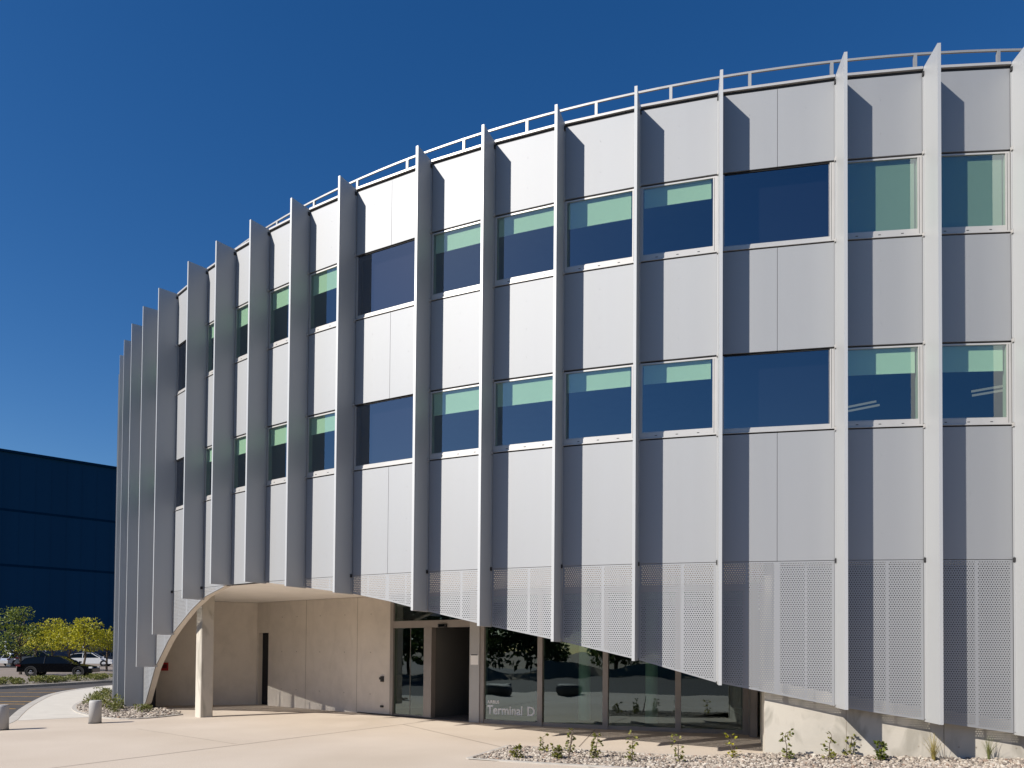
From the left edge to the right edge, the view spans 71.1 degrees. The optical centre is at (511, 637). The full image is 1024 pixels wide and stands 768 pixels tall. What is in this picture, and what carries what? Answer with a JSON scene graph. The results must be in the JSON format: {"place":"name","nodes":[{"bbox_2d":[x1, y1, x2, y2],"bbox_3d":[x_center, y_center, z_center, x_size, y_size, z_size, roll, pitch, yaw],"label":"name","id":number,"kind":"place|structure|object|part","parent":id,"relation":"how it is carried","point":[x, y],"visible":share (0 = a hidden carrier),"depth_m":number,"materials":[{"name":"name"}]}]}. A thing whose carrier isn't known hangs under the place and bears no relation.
{"place":"outdoors","nodes":[
{"label":"outdoors","id":0,"kind":"place"},
{"bbox_2d":[0,666,15,667],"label":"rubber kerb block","id":1,"kind":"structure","parent":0,"point":[7,666],"depth_m":71.35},
{"bbox_2d":[0,682,111,716],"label":"road","id":2,"kind":"structure","parent":0,"point":[15,706],"depth_m":33.63,"materials":[{"name":"grey asphalt"}]},
{"bbox_2d":[0,692,55,708],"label":"road hatching","id":3,"kind":"object","parent":2,"relation":"on","point":[24,696],"visible":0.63,"depth_m":30.80,"materials":[{"name":"yellow paint"}]},
{"bbox_2d":[0,680,111,688],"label":"kerb","id":4,"kind":"structure","parent":2,"relation":"on","point":[50,684],"depth_m":39.80,"materials":[{"name":"concrete"}]},
{"bbox_2d":[9,685,111,723],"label":"kerb","id":5,"kind":"structure","parent":2,"relation":"on","point":[16,715],"depth_m":23.98,"materials":[{"name":"concrete"}]},
{"bbox_2d":[0,663,112,682],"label":"parking lot","id":6,"kind":"structure","parent":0,"point":[9,672],"depth_m":57.56,"materials":[{"name":"grey asphalt"}]},
{"bbox_2d":[0,653,18,665],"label":"parked car","id":7,"kind":"object","parent":6,"relation":"on","point":[5,660],"visible":0.29,"depth_m":77.92,"materials":[{"name":"silver metal"}]},
{"bbox_2d":[0,606,57,674],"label":"green tree","id":8,"kind":"object","parent":6,"relation":"on","point":[20,630],"visible":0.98,"depth_m":53.03,"materials":[{"name":"green plant"}]},
{"bbox_2d":[15,650,50,662],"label":"parked car","id":9,"kind":"object","parent":6,"relation":"on","point":[29,655],"visible":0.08,"depth_m":77.02,"materials":[{"name":"grey paint"}]},
{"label":"windows","id":10,"kind":"part","parent":9,"relation":"part of","materials":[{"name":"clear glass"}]},
{"bbox_2d":[13,626,53,655],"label":"yellow tree","id":11,"kind":"object","parent":6,"relation":"on","point":[26,644],"visible":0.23,"depth_m":64.86,"materials":[{"name":"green plant"}]},
{"bbox_2d":[25,618,68,655],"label":"yellow tree","id":12,"kind":"object","parent":6,"relation":"on","point":[51,628],"visible":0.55,"depth_m":63.78,"materials":[{"name":"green plant"}]},
{"bbox_2d":[2,641,112,653],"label":"fence","id":13,"kind":"object","parent":6,"relation":"on","point":[71,652],"visible":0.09,"depth_m":99.75,"materials":[{"name":"grey metal"}]},
{"bbox_2d":[16,656,99,675],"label":"parked car","id":14,"kind":"object","parent":6,"relation":"on","point":[37,665],"visible":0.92,"depth_m":50.64,"materials":[{"name":"black paint"}]},
{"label":"windows","id":15,"kind":"part","parent":14,"relation":"part of","materials":[{"name":"black glass"}]},
{"bbox_2d":[40,622,96,657],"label":"yellow tree","id":16,"kind":"object","parent":6,"relation":"on","point":[64,633],"visible":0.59,"depth_m":62.04,"materials":[{"name":"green plant"}]},
{"bbox_2d":[59,617,111,663],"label":"yellow tree","id":17,"kind":"object","parent":6,"relation":"on","point":[82,627],"visible":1,"depth_m":60.60,"materials":[{"name":"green plant"}]},
{"bbox_2d":[70,653,112,665],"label":"parked car","id":18,"kind":"object","parent":6,"relation":"on","point":[93,658],"visible":0.45,"depth_m":79.83,"materials":[{"name":"white paint"}]},
{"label":"windows","id":19,"kind":"part","parent":18,"relation":"part of","materials":[{"name":"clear glass"}]},
{"bbox_2d":[82,626,112,670],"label":"yellow tree","id":20,"kind":"object","parent":6,"relation":"on","point":[108,631],"visible":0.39,"depth_m":63.27,"materials":[{"name":"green plant"}]},
{"bbox_2d":[98,651,112,659],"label":"parked car","id":21,"kind":"object","parent":6,"relation":"on","point":[110,656],"visible":0.07,"depth_m":86.89,"materials":[{"name":"blue paint"}]},
{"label":"windows","id":22,"kind":"part","parent":21,"relation":"part of","materials":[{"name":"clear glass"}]},
{"bbox_2d":[0,677,112,685],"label":"planting strip","id":23,"kind":"object","parent":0,"point":[29,683],"visible":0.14,"depth_m":41.20,"materials":[{"name":"brown soil"}]},
{"bbox_2d":[0,676,6,684],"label":"strip shrub","id":24,"kind":"object","parent":23,"relation":"on","point":[3,680],"visible":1,"depth_m":37.52,"materials":[{"name":"green plant"}]},
{"bbox_2d":[2,676,24,683],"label":"strip shrub","id":25,"kind":"object","parent":23,"relation":"on","point":[10,678],"visible":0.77,"depth_m":38.97,"materials":[{"name":"green plant"}]},
{"bbox_2d":[10,680,25,683],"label":"strip shrub","id":26,"kind":"object","parent":23,"relation":"on","point":[18,681],"visible":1,"depth_m":38.68,"materials":[{"name":"green plant"}]},
{"bbox_2d":[21,675,42,682],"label":"strip shrub","id":27,"kind":"object","parent":23,"relation":"on","point":[32,678],"visible":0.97,"depth_m":39.82,"materials":[{"name":"green plant"}]},
{"bbox_2d":[37,675,59,682],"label":"strip shrub","id":28,"kind":"object","parent":23,"relation":"on","point":[45,679],"visible":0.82,"depth_m":40.55,"materials":[{"name":"green plant"}]},
{"bbox_2d":[56,676,72,681],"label":"strip shrub","id":29,"kind":"object","parent":23,"relation":"on","point":[64,678],"visible":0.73,"depth_m":41.95,"materials":[{"name":"green plant"}]},
{"bbox_2d":[66,674,86,680],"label":"strip shrub","id":30,"kind":"object","parent":23,"relation":"on","point":[76,677],"visible":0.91,"depth_m":43.21,"materials":[{"name":"green plant"}]},
{"bbox_2d":[82,673,101,679],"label":"strip shrub","id":31,"kind":"object","parent":23,"relation":"on","point":[92,676],"visible":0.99,"depth_m":44.16,"materials":[{"name":"green plant"}]},
{"bbox_2d":[95,673,108,679],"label":"strip shrub","id":32,"kind":"object","parent":23,"relation":"on","point":[102,675],"visible":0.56,"depth_m":45.31,"materials":[{"name":"green plant"}]},
{"bbox_2d":[0,448,116,657],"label":"navy hall","id":33,"kind":"structure","parent":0,"point":[57,533],"depth_m":108.65,"materials":[{"name":"blue metal"}]},
{"bbox_2d":[19,686,111,719],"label":"walkway","id":34,"kind":"structure","parent":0,"point":[57,706],"depth_m":24.07,"materials":[{"name":"concrete"}]},
{"bbox_2d":[0,674,762,767],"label":"plaza","id":35,"kind":"structure","parent":0,"point":[59,743],"depth_m":15.64,"materials":[{"name":"beige concrete"}]},
{"bbox_2d":[0,704,8,730],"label":"bollard","id":36,"kind":"object","parent":35,"relation":"on","point":[4,716],"visible":1,"depth_m":17.00,"materials":[{"name":"grey paint"}]},
{"bbox_2d":[88,700,101,723],"bbox_3d":[-10.947,1.950,18.812,0.312,0.600,0.312,0,-1,0],"label":"bollard","id":37,"kind":"object","parent":35,"relation":"on","point":[95,711],"visible":1,"depth_m":18.69,"materials":[{"name":"grey paint"}]},
{"bbox_2d":[72,691,182,718],"bbox_3d":[-16.872,2.495,32.514,3.417,0.080,28.120,1,-1,-25],"label":"bed edging","id":38,"kind":"object","parent":35,"relation":"on","point":[75,709],"visible":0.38,"depth_m":20.86,"materials":[{"name":"concrete"}]},
{"bbox_2d":[55,722,593,767],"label":"plaza joints","id":39,"kind":"object","parent":35,"relation":"on","point":[328,733],"visible":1,"depth_m":15.59,"materials":[{"name":"concrete"}]},
{"bbox_2d":[112,43,1023,758],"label":"round building","id":40,"kind":"structure","parent":35,"relation":"on","point":[556,425],"depth_m":14.05,"materials":[{"name":"concrete"},{"name":"brushed aluminium"},{"name":"white plaster"}]},
{"bbox_2d":[161,663,168,670],"bbox_3d":[-12.024,1.005,24.797,0.220,0.280,0.098,1,-1,-17],"label":"alarm box","id":41,"kind":"object","parent":40,"relation":"attached to","point":[164,667],"visible":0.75,"depth_m":24.76,"materials":[{"name":"red metal"}]},
{"bbox_2d":[174,458,210,510],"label":"window","id":42,"kind":"structure","parent":40,"relation":"in","point":[178,463],"depth_m":21.14,"materials":[{"name":"metal"}]},
{"bbox_2d":[177,338,212,394],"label":"window","id":43,"kind":"structure","parent":40,"relation":"in","point":[180,348],"depth_m":21.20,"materials":[{"name":"metal"}]},
{"bbox_2d":[204,446,211,500],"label":"window","id":44,"kind":"structure","parent":40,"relation":"in","point":[208,451],"depth_m":19.71,"materials":[{"name":"metal"}]},
{"bbox_2d":[206,322,213,376],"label":"window","id":45,"kind":"structure","parent":40,"relation":"in","point":[210,329],"depth_m":19.78,"materials":[{"name":"metal"}]},
{"bbox_2d":[234,303,247,363],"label":"window","id":46,"kind":"structure","parent":40,"relation":"in","point":[241,314],"depth_m":18.80,"materials":[{"name":"metal"}]},
{"bbox_2d":[232,435,268,493],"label":"window","id":47,"kind":"structure","parent":40,"relation":"in","point":[239,443],"depth_m":18.73,"materials":[{"name":"glass"}]},
{"bbox_2d":[262,633,268,704],"bbox_3d":[-8.765,1.121,25.669,0.540,2.560,0.040,0,-1,35],"label":"side door","id":48,"kind":"structure","parent":40,"relation":"in","point":[265,635],"depth_m":25.71,"materials":[{"name":"metal"}]},
{"bbox_2d":[266,423,286,485],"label":"window","id":49,"kind":"structure","parent":40,"relation":"in","point":[276,435],"depth_m":17.78,"materials":[{"name":"glass"}]},
{"bbox_2d":[268,284,288,349],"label":"window","id":50,"kind":"structure","parent":40,"relation":"in","point":[278,298],"depth_m":17.85,"materials":[{"name":"metal"}]},
{"bbox_2d":[307,411,334,478],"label":"window","id":51,"kind":"structure","parent":40,"relation":"in","point":[322,423],"depth_m":16.90,"materials":[{"name":"glass"}]},
{"bbox_2d":[308,265,336,334],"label":"window","id":52,"kind":"structure","parent":40,"relation":"in","point":[325,280],"depth_m":16.96,"materials":[{"name":"metal"}]},
{"bbox_2d":[354,395,412,470],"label":"window","id":53,"kind":"structure","parent":40,"relation":"in","point":[386,430],"depth_m":16.06,"materials":[{"name":"glass"}]},
{"bbox_2d":[356,239,414,320],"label":"window","id":54,"kind":"structure","parent":40,"relation":"in","point":[388,279],"depth_m":16.13,"materials":[{"name":"glass"}]},
{"bbox_2d":[429,384,478,460],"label":"window","id":55,"kind":"structure","parent":40,"relation":"in","point":[461,399],"depth_m":15.14,"materials":[{"name":"glass"}]},
{"bbox_2d":[431,221,480,301],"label":"window","id":56,"kind":"structure","parent":40,"relation":"in","point":[470,234],"depth_m":15.21,"materials":[{"name":"metal"}]},
{"bbox_2d":[470,654,477,664],"bbox_3d":[-1.049,0.613,19.915,0.270,0.285,0.008,0,-1,36],"label":"paper notice","id":57,"kind":"object","parent":40,"relation":"attached to","point":[474,659],"visible":1,"depth_m":19.91,"materials":[{"name":"white paper"}]},
{"bbox_2d":[493,374,552,452],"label":"window","id":58,"kind":"structure","parent":40,"relation":"in","point":[535,389],"depth_m":14.53,"materials":[{"name":"metal"}]},
{"bbox_2d":[494,204,553,287],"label":"window","id":59,"kind":"structure","parent":40,"relation":"in","point":[541,217],"depth_m":14.60,"materials":[{"name":"metal"}]},
{"bbox_2d":[563,365,632,446],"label":"window","id":60,"kind":"structure","parent":40,"relation":"in","point":[619,376],"depth_m":14.00,"materials":[{"name":"glass"}]},
{"bbox_2d":[564,189,633,274],"bbox_3d":[1.739,-7.943,14.067,1.420,1.454,0.142,0,-1,18],"label":"window","id":61,"kind":"structure","parent":40,"relation":"in","point":[616,206],"depth_m":14.08,"materials":[{"name":"metal"}]},
{"bbox_2d":[640,357,716,439],"bbox_3d":[3.147,-4.511,13.578,1.420,1.462,0.142,0,-1,15],"label":"window","id":62,"kind":"structure","parent":40,"relation":"in","point":[700,368],"depth_m":13.56,"materials":[{"name":"metal"}]},
{"bbox_2d":[641,176,716,262],"bbox_3d":[3.176,-7.939,13.650,1.420,1.454,0.142,0,-1,15],"label":"window","id":63,"kind":"structure","parent":40,"relation":"in","point":[699,189],"depth_m":13.64,"materials":[{"name":"metal"}]},
{"bbox_2d":[723,162,833,252],"bbox_3d":[4.916,-7.932,13.317,1.973,1.454,0.252,0,-1,11],"label":"window","id":64,"kind":"structure","parent":40,"relation":"in","point":[788,210],"depth_m":13.37,"materials":[{"name":"glass"}]},
{"bbox_2d":[722,349,834,434],"bbox_3d":[4.887,-4.504,13.245,1.973,1.462,0.252,0,-1,11],"label":"window","id":65,"kind":"structure","parent":40,"relation":"in","point":[786,393],"depth_m":13.30,"materials":[{"name":"glass"}]},
{"bbox_2d":[848,386,879,411],"bbox_3d":[7.540,-5.177,15.443,0.640,0.420,0.316,-1,-2,40],"label":"ceiling lamp","id":66,"kind":"object","parent":40,"relation":"hanging from","point":[860,404],"visible":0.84,"depth_m":15.40,"materials":[{"name":"metal"}]},
{"bbox_2d":[848,155,922,240],"bbox_3d":[6.652,-7.924,12.968,1.420,1.454,0.142,0,-1,7],"label":"window","id":67,"kind":"structure","parent":40,"relation":"in","point":[880,191],"depth_m":12.96,"materials":[{"name":"glass"}]},
{"bbox_2d":[848,345,922,428],"bbox_3d":[6.624,-4.496,12.897,1.420,1.462,0.142,0,-1,7],"label":"window","id":68,"kind":"structure","parent":40,"relation":"in","point":[905,359],"depth_m":12.88,"materials":[{"name":"metal"}]},
{"bbox_2d":[941,151,1010,235],"bbox_3d":[8.140,-7.915,12.813,1.420,1.454,0.142,0,-1,4],"label":"window","id":69,"kind":"structure","parent":40,"relation":"in","point":[975,187],"depth_m":12.81,"materials":[{"name":"glass"}]},
{"bbox_2d":[942,342,1011,426],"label":"window","id":70,"kind":"structure","parent":40,"relation":"in","point":[969,357],"depth_m":12.73,"materials":[{"name":"glass"}]},
{"bbox_2d":[971,371,1002,396],"bbox_3d":[9.654,-5.180,14.451,0.640,0.420,0.316,0,-1,35],"label":"ceiling lamp","id":71,"kind":"object","parent":40,"relation":"hanging from","point":[988,388],"visible":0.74,"depth_m":14.47,"materials":[{"name":"metal"}]},
{"bbox_2d":[466,745,692,767],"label":"bed edging","id":72,"kind":"object","parent":35,"relation":"on","point":[550,763],"visible":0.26,"depth_m":12.61,"materials":[{"name":"concrete"}]},
{"bbox_2d":[472,745,1023,767],"bbox_3d":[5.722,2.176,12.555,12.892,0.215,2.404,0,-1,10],"label":"gravel","id":73,"kind":"structure","parent":35,"relation":"on","point":[644,759],"depth_m":12.60,"materials":[{"name":"beige gravel"}]},
{"bbox_2d":[509,743,524,757],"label":"seedling","id":74,"kind":"object","parent":73,"relation":"on","point":[519,747],"visible":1,"depth_m":13.04,"materials":[{"name":"green plant"}]},
{"bbox_2d":[537,733,548,750],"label":"seedling","id":75,"kind":"object","parent":73,"relation":"on","point":[543,748],"visible":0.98,"depth_m":13.89,"materials":[{"name":"green plant"}]},
{"bbox_2d":[550,743,563,758],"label":"seedling","id":76,"kind":"object","parent":73,"relation":"on","point":[558,748],"visible":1,"depth_m":13.02,"materials":[{"name":"green plant"}]},
{"bbox_2d":[564,728,575,751],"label":"seedling","id":77,"kind":"object","parent":73,"relation":"on","point":[568,742],"visible":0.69,"depth_m":13.73,"materials":[{"name":"green plant"}]},
{"bbox_2d":[568,731,573,758],"bbox_3d":[1.069,1.951,12.976,0.109,0.527,0.087,0,-1,0],"label":"bare stick","id":78,"kind":"object","parent":73,"relation":"on","point":[570,745],"visible":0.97,"depth_m":12.94,"materials":[{"name":"brown wood"}]},
{"bbox_2d":[590,732,603,757],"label":"seedling","id":79,"kind":"object","parent":73,"relation":"on","point":[595,754],"visible":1,"depth_m":13.15,"materials":[{"name":"green plant"}]},
{"bbox_2d":[625,730,638,760],"bbox_3d":[2.153,1.938,12.842,0.242,0.566,0.263,0,-1,20],"label":"seedling","id":80,"kind":"object","parent":73,"relation":"on","point":[632,747],"visible":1,"depth_m":12.80,"materials":[{"name":"green plant"}]},
{"bbox_2d":[671,734,685,761],"bbox_3d":[2.942,1.966,12.689,0.248,0.515,0.275,1,-1,-29],"label":"seedling","id":81,"kind":"object","parent":73,"relation":"on","point":[682,746],"visible":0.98,"depth_m":12.68,"materials":[{"name":"green plant"}]},
{"bbox_2d":[724,733,740,758],"bbox_3d":[3.994,1.960,12.939,0.308,0.459,0.266,0,-1,0],"label":"seedling","id":82,"kind":"object","parent":73,"relation":"on","point":[732,750],"visible":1,"depth_m":12.94,"materials":[{"name":"green plant"}]},
{"bbox_2d":[779,728,794,758],"bbox_3d":[4.875,1.885,12.715,0.288,0.542,0.266,0,-1,21],"label":"seedling","id":83,"kind":"object","parent":73,"relation":"on","point":[787,756],"visible":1,"depth_m":12.69,"materials":[{"name":"green plant"}]},
{"bbox_2d":[821,731,836,759],"bbox_3d":[5.572,1.905,12.609,0.270,0.500,0.279,0,-1,0],"label":"seedling","id":84,"kind":"object","parent":73,"relation":"on","point":[831,753],"visible":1,"depth_m":12.60,"materials":[{"name":"green plant"}]},
{"bbox_2d":[842,734,856,754],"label":"seedling","id":85,"kind":"object","parent":73,"relation":"on","point":[850,745],"visible":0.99,"depth_m":12.88,"materials":[{"name":"green plant"}]},
{"bbox_2d":[873,740,888,760],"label":"seedling","id":86,"kind":"object","parent":73,"relation":"on","point":[880,755],"visible":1,"depth_m":12.48,"materials":[{"name":"green plant"}]},
{"bbox_2d":[919,734,948,760],"bbox_3d":[7.331,1.904,12.504,0.578,0.517,0.528,1,-1,-24],"label":"grass tuft","id":87,"kind":"object","parent":73,"relation":"on","point":[933,753],"visible":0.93,"depth_m":12.49,"materials":[{"name":"green plant"}]},
{"bbox_2d":[978,734,1002,758],"bbox_3d":[8.411,1.917,12.581,0.523,0.492,0.484,0,-1,0],"label":"grass tuft","id":88,"kind":"object","parent":73,"relation":"on","point":[988,751],"visible":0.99,"depth_m":12.54,"materials":[{"name":"green plant"}]},
{"label":"left gravel bed","id":89,"kind":"structure","parent":35,"relation":"on","visible":0},
{"bbox_2d":[82,691,108,703],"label":"bed shrub","id":90,"kind":"object","parent":89,"relation":"on","point":[88,699],"visible":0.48,"depth_m":24.92,"materials":[{"name":"green plant"}]},
{"bbox_2d":[89,690,107,696],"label":"bed shrub","id":91,"kind":"object","parent":89,"relation":"on","point":[95,692],"visible":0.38,"depth_m":27.38,"materials":[{"name":"green plant"}]},
{"bbox_2d":[94,695,109,701],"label":"bed shrub","id":92,"kind":"object","parent":89,"relation":"on","point":[103,697],"visible":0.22,"depth_m":24.28,"materials":[{"name":"green plant"}]},
{"bbox_2d":[93,686,111,695],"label":"bed shrub","id":93,"kind":"object","parent":89,"relation":"on","point":[109,692],"visible":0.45,"depth_m":28.95,"materials":[{"name":"green plant"}]},
{"bbox_2d":[91,693,120,707],"bbox_3d":[-13.365,2.102,23.519,0.898,0.550,0.833,0,-2,38],"label":"bed shrub","id":94,"kind":"object","parent":89,"relation":"on","point":[101,698],"visible":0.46,"depth_m":23.45,"materials":[{"name":"green plant"}]},
{"bbox_2d":[103,702,123,709],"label":"bed shrub","id":95,"kind":"object","parent":89,"relation":"on","point":[115,705],"visible":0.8,"depth_m":22.14,"materials":[{"name":"green plant"}]},
{"bbox_2d":[106,697,125,707],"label":"bed shrub","id":96,"kind":"object","parent":89,"relation":"on","point":[117,700],"visible":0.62,"depth_m":22.89,"materials":[{"name":"green plant"}]},
{"bbox_2d":[76,694,180,717],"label":"gravel","id":97,"kind":"structure","parent":89,"relation":"on","point":[128,712],"depth_m":21.63,"materials":[{"name":"beige gravel"}]},
{"bbox_2d":[133,703,153,711],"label":"bed shrub","id":98,"kind":"object","parent":89,"relation":"on","point":[144,706],"visible":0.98,"depth_m":21.77,"materials":[{"name":"green plant"}]},
{"bbox_2d":[0,0,1023,466],"label":"sky","id":99,"kind":"structure","parent":0,"point":[137,137],"materials":[{"name":"blue"}]}
]}

